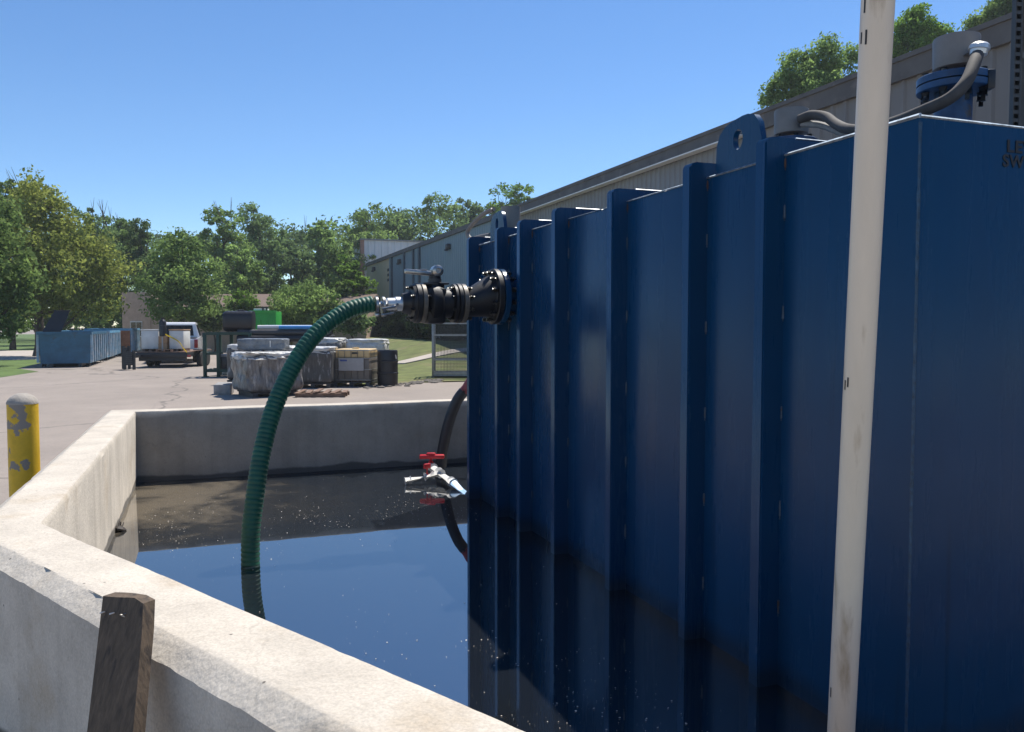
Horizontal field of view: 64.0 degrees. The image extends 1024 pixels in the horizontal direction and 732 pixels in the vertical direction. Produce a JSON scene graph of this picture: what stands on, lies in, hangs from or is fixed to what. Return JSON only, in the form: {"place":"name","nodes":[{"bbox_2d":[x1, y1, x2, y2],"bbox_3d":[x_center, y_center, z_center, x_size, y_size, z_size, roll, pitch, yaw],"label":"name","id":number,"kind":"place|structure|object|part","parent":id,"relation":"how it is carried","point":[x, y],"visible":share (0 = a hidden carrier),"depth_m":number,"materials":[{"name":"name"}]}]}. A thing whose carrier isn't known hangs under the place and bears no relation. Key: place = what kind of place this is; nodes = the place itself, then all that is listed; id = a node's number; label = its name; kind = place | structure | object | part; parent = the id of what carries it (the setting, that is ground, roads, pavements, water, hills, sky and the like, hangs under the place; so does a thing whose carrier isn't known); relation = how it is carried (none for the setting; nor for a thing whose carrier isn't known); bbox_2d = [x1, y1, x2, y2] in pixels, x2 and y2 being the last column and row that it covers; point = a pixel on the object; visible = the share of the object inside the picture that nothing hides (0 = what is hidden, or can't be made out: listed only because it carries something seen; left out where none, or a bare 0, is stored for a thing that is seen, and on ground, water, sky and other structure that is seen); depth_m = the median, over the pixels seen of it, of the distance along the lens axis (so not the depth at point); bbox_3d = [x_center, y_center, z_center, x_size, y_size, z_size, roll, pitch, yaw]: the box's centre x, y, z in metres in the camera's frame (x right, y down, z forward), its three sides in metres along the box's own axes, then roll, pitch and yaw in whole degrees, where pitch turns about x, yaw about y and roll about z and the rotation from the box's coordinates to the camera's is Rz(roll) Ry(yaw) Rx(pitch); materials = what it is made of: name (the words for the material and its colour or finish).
{"place":"outdoors","nodes":[
{"label":"outdoors","id":0,"kind":"place"},
{"bbox_2d":[0,334,34,350],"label":"lawn","id":1,"kind":"structure","parent":0,"point":[25,341],"depth_m":82.38,"materials":[{"name":"green plant"}]},
{"bbox_2d":[0,167,36,349],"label":"broadleaf tree","id":2,"kind":"object","parent":1,"relation":"on","point":[12,345],"visible":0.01,"depth_m":59.35,"materials":[{"name":"green plant"}]},
{"bbox_2d":[28,232,89,330],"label":"broadleaf tree","id":3,"kind":"object","parent":1,"relation":"on","point":[47,319],"visible":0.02,"depth_m":75.51,"materials":[{"name":"green plant"}]},
{"bbox_2d":[52,200,132,329],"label":"broadleaf tree","id":4,"kind":"object","parent":1,"relation":"on","point":[103,219],"visible":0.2,"depth_m":65.10,"materials":[{"name":"green plant"}]},
{"bbox_2d":[100,207,142,327],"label":"broadleaf tree","id":5,"kind":"object","parent":1,"relation":"on","point":[123,238],"visible":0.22,"depth_m":70.72,"materials":[{"name":"green plant"}]},
{"bbox_2d":[116,218,160,323],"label":"broadleaf tree","id":6,"kind":"object","parent":1,"relation":"on","point":[139,236],"visible":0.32,"depth_m":63.05,"materials":[{"name":"green plant"}]},
{"bbox_2d":[158,234,206,285],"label":"broadleaf tree","id":7,"kind":"object","parent":1,"relation":"on","point":[163,235],"visible":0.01,"depth_m":75.12,"materials":[{"name":"green plant"}]},
{"bbox_2d":[192,201,258,293],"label":"broadleaf tree","id":8,"kind":"object","parent":1,"relation":"on","point":[226,231],"visible":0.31,"depth_m":71.04,"materials":[{"name":"green plant"}]},
{"bbox_2d":[212,244,268,293],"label":"broadleaf tree","id":9,"kind":"object","parent":1,"relation":"on","point":[241,273],"visible":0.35,"depth_m":63.34,"materials":[{"name":"green plant"}]},
{"bbox_2d":[122,292,382,350],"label":"brick building","id":10,"kind":"structure","parent":1,"relation":"on","point":[133,317],"depth_m":56.93,"materials":[{"name":"brown"}]},
{"bbox_2d":[130,321,142,336],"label":"window","id":11,"kind":"structure","parent":10,"relation":"in","point":[133,324],"depth_m":56.80,"materials":[{"name":"grey glass"}]},
{"bbox_2d":[211,201,294,290],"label":"broadleaf tree","id":12,"kind":"object","parent":1,"relation":"on","point":[256,226],"visible":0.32,"depth_m":79.06,"materials":[{"name":"green plant"}]},
{"bbox_2d":[0,202,514,329],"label":"wood","id":13,"kind":"object","parent":1,"relation":"on","point":[297,236],"visible":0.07,"depth_m":92.33,"materials":[{"name":"green plant"}]},
{"bbox_2d":[249,239,319,293],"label":"broadleaf tree","id":14,"kind":"object","parent":1,"relation":"on","point":[305,266],"visible":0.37,"depth_m":70.60,"materials":[{"name":"green plant"}]},
{"bbox_2d":[282,217,338,291],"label":"broadleaf tree","id":15,"kind":"object","parent":1,"relation":"on","point":[317,239],"visible":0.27,"depth_m":76.20,"materials":[{"name":"green plant"}]},
{"bbox_2d":[311,241,358,292],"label":"broadleaf tree","id":16,"kind":"object","parent":1,"relation":"on","point":[333,275],"visible":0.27,"depth_m":67.00,"materials":[{"name":"green plant"}]},
{"bbox_2d":[329,253,388,312],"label":"broadleaf tree","id":17,"kind":"object","parent":1,"relation":"on","point":[353,278],"visible":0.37,"depth_m":61.23,"materials":[{"name":"green plant"}]},
{"bbox_2d":[334,202,398,292],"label":"broadleaf tree","id":18,"kind":"object","parent":1,"relation":"on","point":[365,230],"visible":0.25,"depth_m":83.18,"materials":[{"name":"green plant"}]},
{"bbox_2d":[343,238,421,291],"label":"annex building","id":19,"kind":"structure","parent":1,"relation":"on","point":[378,248],"depth_m":80.11,"materials":[{"name":"metal"}]},
{"bbox_2d":[382,212,416,239],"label":"broadleaf tree","id":20,"kind":"object","parent":1,"relation":"on","point":[388,226],"visible":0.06,"depth_m":90.71,"materials":[{"name":"green plant"}]},
{"bbox_2d":[395,191,461,240],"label":"broadleaf tree","id":21,"kind":"object","parent":1,"relation":"on","point":[428,200],"visible":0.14,"depth_m":94.34,"materials":[{"name":"green plant"}]},
{"bbox_2d":[448,197,485,229],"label":"broadleaf tree","id":22,"kind":"object","parent":1,"relation":"on","point":[468,204],"visible":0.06,"depth_m":98.95,"materials":[{"name":"green plant"}]},
{"bbox_2d":[482,182,533,217],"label":"broadleaf tree","id":23,"kind":"object","parent":1,"relation":"on","point":[519,198],"visible":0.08,"depth_m":97.06,"materials":[{"name":"green plant"}]},
{"bbox_2d":[0,350,36,359],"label":"path","id":24,"kind":"structure","parent":0,"point":[18,355],"depth_m":48.76,"materials":[{"name":"grey concrete"}]},
{"bbox_2d":[0,359,37,376],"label":"lawn","id":25,"kind":"structure","parent":0,"point":[9,367],"depth_m":35.60,"materials":[{"name":"green plant"}]},
{"bbox_2d":[0,188,50,342],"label":"broadleaf tree","id":26,"kind":"object","parent":25,"relation":"on","point":[16,288],"visible":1,"depth_m":35.87,"materials":[{"name":"green plant"}]},
{"bbox_2d":[0,164,145,355],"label":"broadleaf tree","id":27,"kind":"object","parent":25,"relation":"on","point":[39,206],"visible":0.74,"depth_m":46.46,"materials":[{"name":"green plant"}]},
{"bbox_2d":[0,328,466,504],"bbox_3d":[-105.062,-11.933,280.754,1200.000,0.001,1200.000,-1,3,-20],"label":"ground","id":28,"kind":"structure","parent":0,"point":[75,401],"depth_m":21.41,"materials":[{"name":"concrete"}]},
{"bbox_2d":[6,393,39,496],"bbox_3d":[-3.594,0.883,6.051,0.208,1.367,0.208,-1,3,-20],"label":"bollard","id":29,"kind":"object","parent":28,"relation":"on","point":[23,435],"visible":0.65,"depth_m":5.95,"materials":[{"name":"yellow paint"}]},
{"bbox_2d":[36,310,107,366],"bbox_3d":[-20.032,-1.299,37.539,2.150,2.452,5.750,-1,3,-20],"label":"dumpster","id":30,"kind":"object","parent":28,"relation":"on","point":[56,345],"visible":1,"depth_m":35.13,"materials":[{"name":"blue metal"}]},
{"bbox_2d":[66,330,120,359],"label":"dumpster","id":31,"kind":"object","parent":28,"relation":"on","point":[114,342],"visible":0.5,"depth_m":43.88,"materials":[{"name":"blue metal"}]},
{"bbox_2d":[84,328,139,355],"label":"dumpster","id":32,"kind":"object","parent":28,"relation":"on","point":[130,337],"visible":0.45,"depth_m":48.39,"materials":[{"name":"blue metal"}]},
{"bbox_2d":[120,331,129,352],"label":"rusty door","id":33,"kind":"structure","parent":32,"relation":"in","point":[125,335],"depth_m":48.22,"materials":[{"name":"orange metal"}]},
{"bbox_2d":[87,592,154,731],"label":"wooden board","id":34,"kind":"object","parent":28,"relation":"on","point":[120,689],"visible":1,"depth_m":2.09,"materials":[{"name":"brown wood"}]},
{"bbox_2d":[121,346,211,369],"bbox_3d":[-14.768,-0.472,36.004,2.463,0.954,6.750,0,3,-4],"label":"flatbed trailer","id":35,"kind":"object","parent":28,"relation":"on","point":[150,358],"visible":0.77,"depth_m":34.43,"materials":[{"name":"metal"}]},
{"bbox_2d":[141,329,158,350],"bbox_3d":[-15.402,-1.109,35.251,0.756,0.933,0.930,0,3,-4],"label":"bulk box","id":36,"kind":"object","parent":35,"relation":"on","point":[149,339],"visible":0.77,"depth_m":34.80,"materials":[{"name":"white plastic"}]},
{"bbox_2d":[158,336,169,350],"bbox_3d":[-14.818,-0.948,34.921,0.352,0.643,0.404,0,3,-4],"label":"cardboard carton","id":37,"kind":"object","parent":35,"relation":"on","point":[163,341],"visible":0.88,"depth_m":34.73,"materials":[{"name":"cardboard"}]},
{"bbox_2d":[159,318,166,335],"bbox_3d":[-14.834,-1.660,34.822,0.300,0.788,0.300,0,3,-4],"label":"black canister","id":38,"kind":"object","parent":37,"relation":"on","point":[162,327],"visible":1,"depth_m":34.71,"materials":[{"name":"plastic"}]},
{"bbox_2d":[156,349,174,351],"bbox_3d":[-14.614,-0.654,34.545,0.677,0.092,0.300,0,3,-4],"label":"wooden pallet","id":39,"kind":"object","parent":35,"relation":"on","point":[165,350],"visible":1,"depth_m":34.42,"materials":[{"name":"brown wood"}]},
{"bbox_2d":[169,329,190,350],"bbox_3d":[-14.306,-1.113,35.327,0.631,0.933,0.930,0,3,-4],"label":"bulk box","id":40,"kind":"object","parent":35,"relation":"on","point":[182,336],"visible":0.91,"depth_m":34.89,"materials":[{"name":"plastic"}]},
{"bbox_2d":[161,322,202,361],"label":"pickup truck","id":41,"kind":"object","parent":28,"relation":"on","point":[196,340],"visible":0.19,"depth_m":40.73,"materials":[{"name":"white paint"}]},
{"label":"rear window","id":42,"kind":"part","parent":41,"relation":"part of","materials":[{"name":"black glass"}]},
{"bbox_2d":[133,226,234,327],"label":"broadleaf tree","id":43,"kind":"object","parent":28,"relation":"on","point":[171,274],"visible":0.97,"depth_m":50.69,"materials":[{"name":"green plant"}]},
{"bbox_2d":[197,299,235,351],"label":"shrub","id":44,"kind":"object","parent":28,"relation":"on","point":[215,324],"visible":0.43,"depth_m":52.38,"materials":[{"name":"green plant"}]},
{"bbox_2d":[213,382,233,394],"bbox_3d":[-7.463,0.586,21.242,0.420,0.310,0.514,0,3,-8],"label":"concrete block","id":45,"kind":"object","parent":28,"relation":"on","point":[223,388],"depth_m":21.01,"materials":[{"name":"white concrete"}]},
{"bbox_2d":[202,332,251,376],"bbox_3d":[-9.860,-0.416,28.741,1.718,1.551,1.100,0,3,-6],"label":"steel rack","id":46,"kind":"object","parent":28,"relation":"on","point":[218,369],"visible":0.62,"depth_m":28.21,"materials":[{"name":"metal"}]},
{"bbox_2d":[220,354,227,368],"bbox_3d":[-9.673,-0.170,28.722,0.890,0.500,0.740,0,3,-6],"label":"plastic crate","id":47,"kind":"object","parent":46,"relation":"on","point":[224,362],"visible":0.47,"depth_m":28.34,"materials":[{"name":"grey plastic"}]},
{"bbox_2d":[222,310,255,331],"bbox_3d":[-9.551,-1.584,28.716,1.000,0.780,0.720,0,3,-6],"label":"storage tank","id":48,"kind":"object","parent":46,"relation":"on","point":[233,321],"visible":0.93,"depth_m":28.40,"materials":[{"name":"black plastic"}]},
{"bbox_2d":[226,344,258,381],"bbox_3d":[-8.122,-0.072,25.107,0.986,1.218,0.983,0,3,0],"label":"wrapped load","id":49,"kind":"object","parent":28,"relation":"on","point":[231,348],"visible":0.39,"depth_m":24.65,"materials":[{"name":"grey plastic"}]},
{"bbox_2d":[225,286,261,310],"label":"shrub","id":50,"kind":"object","parent":28,"relation":"on","point":[248,301],"visible":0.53,"depth_m":55.55,"materials":[{"name":"green plant"}]},
{"bbox_2d":[0,399,523,731],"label":"containment wall","id":51,"kind":"structure","parent":28,"relation":"on","point":[218,665],"depth_m":2.79,"materials":[{"name":"concrete"}]},
{"bbox_2d":[248,306,281,328],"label":"green container","id":52,"kind":"object","parent":28,"relation":"on","point":[265,316],"visible":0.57,"depth_m":43.93,"materials":[{"name":"metal"}]},
{"bbox_2d":[230,350,302,397],"bbox_3d":[-6.242,0.177,20.920,1.608,1.127,1.408,-2,3,-36],"label":"wrapped load","id":53,"kind":"object","parent":28,"relation":"on","point":[255,373],"visible":0.74,"depth_m":20.30,"materials":[{"name":"grey plastic"}]},
{"bbox_2d":[237,338,289,349],"bbox_3d":[-6.477,-0.571,21.379,1.275,0.308,0.649,0,3,-2],"label":"tarp bundle","id":54,"kind":"object","parent":53,"relation":"on","point":[263,344],"visible":1,"depth_m":21.08,"materials":[{"name":"white plastic"}]},
{"bbox_2d":[259,345,294,350],"bbox_3d":[-7.003,-0.045,25.018,1.202,1.172,1.201,0,3,0],"label":"wrapped load","id":55,"kind":"object","parent":28,"relation":"on","point":[291,347],"visible":0.07,"depth_m":24.44,"materials":[{"name":"white plastic"}]},
{"bbox_2d":[266,279,344,324],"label":"shrub","id":56,"kind":"object","parent":28,"relation":"on","point":[303,304],"visible":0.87,"depth_m":52.85,"materials":[{"name":"green plant"}]},
{"bbox_2d":[302,346,337,387],"bbox_3d":[-5.659,0.014,23.792,1.150,1.173,1.133,0,3,0],"label":"wrapped load","id":57,"kind":"object","parent":28,"relation":"on","point":[318,369],"visible":0.55,"depth_m":23.26,"materials":[{"name":"grey plastic"}]},
{"bbox_2d":[294,388,349,396],"bbox_3d":[-4.753,0.674,20.627,1.286,0.163,0.867,0,3,-3],"label":"wooden pallet","id":58,"kind":"object","parent":28,"relation":"on","point":[320,393],"visible":1,"depth_m":20.29,"materials":[{"name":"brown wood"}]},
{"bbox_2d":[317,337,346,348],"bbox_3d":[-6.179,-0.242,26.909,1.410,1.380,1.437,0,3,0],"label":"wrapped load","id":59,"kind":"object","parent":28,"relation":"on","point":[339,343],"visible":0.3,"depth_m":26.24,"materials":[{"name":"grey plastic"}]},
{"bbox_2d":[333,307,376,338],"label":"shrub","id":60,"kind":"object","parent":28,"relation":"on","point":[352,326],"visible":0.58,"depth_m":51.48,"materials":[{"name":"green plant"}]},
{"bbox_2d":[334,347,378,386],"bbox_3d":[-4.626,0.009,24.282,1.143,1.135,1.167,0,3,3],"label":"caged tote","id":61,"kind":"object","parent":28,"relation":"on","point":[355,366],"visible":0.85,"depth_m":23.75,"materials":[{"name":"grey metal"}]},
{"bbox_2d":[345,338,389,349],"bbox_3d":[-4.781,-0.240,27.270,1.342,1.342,1.318,0,3,0],"label":"wrapped load","id":62,"kind":"object","parent":61,"relation":"on","point":[379,344],"visible":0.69,"depth_m":26.63,"materials":[{"name":"white plastic"}]},
{"bbox_2d":[377,350,397,385],"bbox_3d":[-3.667,0.055,24.173,0.630,1.055,0.630,-1,3,-20],"label":"black drum","id":63,"kind":"object","parent":28,"relation":"on","point":[387,367],"visible":0.98,"depth_m":23.92,"materials":[{"name":"plastic"}]},
{"bbox_2d":[363,378,443,387],"bbox_3d":[-3.113,0.526,24.850,1.259,0.096,4.466,2,3,31],"label":"rubble","id":64,"kind":"object","parent":28,"relation":"on","point":[408,384],"visible":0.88,"depth_m":24.83,"materials":[{"name":"grey stone"}]},
{"bbox_2d":[365,12,1011,338],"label":"metal building","id":65,"kind":"structure","parent":28,"relation":"on","point":[661,169],"depth_m":25.82,"materials":[{"name":"grey metal"}]},
{"bbox_2d":[400,31,1023,731],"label":"steel tank","id":66,"kind":"object","parent":28,"relation":"on","point":[654,395],"visible":0.98,"depth_m":3.46,"materials":[{"name":"blue metal"}]},
{"bbox_2d":[241,296,402,565],"bbox_3d":[-1.322,0.467,5.721,1.288,1.924,0.283,-3,4,-43],"label":"suction hose","id":67,"kind":"object","parent":66,"relation":"attached to","point":[316,333],"visible":0.94,"depth_m":5.49,"materials":[{"name":"green plastic"}]},
{"bbox_3d":[-0.267,1.198,7.463,0.327,0.277,0.504,-1,3,-20],"label":"sump hose","id":68,"kind":"object","parent":66,"relation":"attached to","visible":0},
{"bbox_2d":[404,453,466,493],"bbox_3d":[-0.757,1.053,7.874,0.489,0.320,0.916,-1,3,-20],"label":"pvc valve fitting","id":69,"kind":"object","parent":68,"relation":"on","point":[436,470],"visible":1,"depth_m":7.99,"materials":[{"name":"white plastic"}]},
{"bbox_2d":[436,379,466,467],"bbox_3d":[-0.280,0.576,8.751,1.094,1.044,0.218,0,3,3],"label":"discharge hose","id":70,"kind":"object","parent":69,"relation":"attached to","point":[459,397],"visible":0.56,"depth_m":8.71,"materials":[{"name":"black rubber"}]},
{"bbox_2d":[754,31,858,109],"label":"broadleaf tree","id":71,"kind":"object","parent":28,"relation":"on","point":[811,70],"visible":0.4,"depth_m":42.70,"materials":[{"name":"green plant"}]},
{"bbox_2d":[827,0,894,731],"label":"pvc pole","id":72,"kind":"object","parent":28,"relation":"on","point":[876,35],"visible":1,"depth_m":2.42,"materials":[{"name":"white plastic"}]},
{"bbox_2d":[892,2,958,57],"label":"broadleaf tree","id":73,"kind":"object","parent":28,"relation":"on","point":[914,29],"visible":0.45,"depth_m":44.47,"materials":[{"name":"green plant"}]},
{"bbox_2d":[956,0,1011,30],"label":"broadleaf tree","id":74,"kind":"object","parent":28,"relation":"on","point":[993,9],"visible":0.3,"depth_m":44.62,"materials":[{"name":"green plant"}]},
{"bbox_2d":[1009,0,1023,126],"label":"strut post","id":75,"kind":"object","parent":28,"relation":"on","point":[1016,105],"visible":0.25,"depth_m":5.04,"materials":[{"name":"grey metal"}]},
{"bbox_3d":[-7.790,-0.244,28.866,2.500,1.205,0.919,0,3,-6],"label":"pipe trestle","id":76,"kind":"object","parent":28,"relation":"on","visible":0},
{"bbox_2d":[236,335,332,341],"bbox_3d":[-7.883,-0.951,28.520,3.250,0.230,0.230,0,3,-7],"label":"pipe","id":77,"kind":"object","parent":76,"relation":"on","point":[294,338],"visible":0.54,"depth_m":28.42,"materials":[{"name":"black plastic"}]},
{"bbox_2d":[237,329,331,334],"bbox_3d":[-7.920,-1.166,28.627,3.200,0.220,0.220,0,3,-6],"label":"pipe","id":78,"kind":"object","parent":77,"relation":"on","point":[277,331],"visible":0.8,"depth_m":28.51,"materials":[{"name":"grey metal"}]},
{"bbox_2d":[257,325,311,328],"bbox_3d":[-7.957,-1.357,28.734,1.850,0.150,0.150,0,3,-6],"label":"plastic pipe","id":79,"kind":"object","parent":78,"relation":"on","point":[267,326],"visible":0.58,"depth_m":28.63,"materials":[{"name":"plastic"}]},
{"bbox_2d":[279,326,310,328],"bbox_3d":[-7.220,-1.348,28.651,1.800,0.130,0.130,0,3,-6],"label":"plastic pipe","id":80,"kind":"object","parent":78,"relation":"on","point":[294,327],"visible":0.52,"depth_m":28.56,"materials":[{"name":"blue plastic"}]},
{"bbox_2d":[358,336,466,385],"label":"grass bank","id":81,"kind":"structure","parent":0,"point":[407,348],"depth_m":35.01,"materials":[{"name":"green plant"}]},
{"bbox_2d":[373,310,395,336],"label":"hedge shrub","id":82,"kind":"object","parent":81,"relation":"on","point":[381,321],"visible":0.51,"depth_m":59.34,"materials":[{"name":"green plant"}]},
{"bbox_2d":[381,311,413,337],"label":"hedge shrub","id":83,"kind":"object","parent":81,"relation":"on","point":[399,330],"visible":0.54,"depth_m":54.15,"materials":[{"name":"green plant"}]},
{"bbox_2d":[401,315,438,338],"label":"hedge shrub","id":84,"kind":"object","parent":81,"relation":"on","point":[414,329],"visible":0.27,"depth_m":48.90,"materials":[{"name":"green plant"}]},
{"bbox_2d":[418,318,466,340],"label":"hedge shrub","id":85,"kind":"object","parent":81,"relation":"on","point":[427,328],"visible":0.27,"depth_m":44.13,"materials":[{"name":"green plant"}]},
{"bbox_2d":[432,323,466,377],"bbox_3d":[-1.743,-0.556,28.223,1.970,1.880,0.970,0,3,-2],"label":"wire cage","id":86,"kind":"object","parent":81,"relation":"on","point":[447,372],"visible":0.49,"depth_m":27.78,"materials":[{"name":"metal"}]},
{"bbox_2d":[398,349,466,363],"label":"path","id":87,"kind":"structure","parent":0,"point":[418,358],"depth_m":36.03,"materials":[{"name":"beige concrete"}]},
{"bbox_2d":[107,462,827,731],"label":"water","id":88,"kind":"structure","parent":0,"point":[405,585],"depth_m":4.62,"materials":[{"name":"blue liquid"}]},
{"bbox_2d":[115,521,125,531],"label":"drift litter","id":89,"kind":"object","parent":88,"relation":"on","point":[119,528],"visible":0.89,"depth_m":6.14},
{"bbox_2d":[155,476,686,730],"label":"floating debris","id":90,"kind":"object","parent":88,"relation":"on","point":[464,602],"visible":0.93,"depth_m":4.04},
{"bbox_2d":[0,0,990,327],"label":"sky","id":91,"kind":"structure","parent":0,"point":[161,111],"materials":[{"name":"blue"}]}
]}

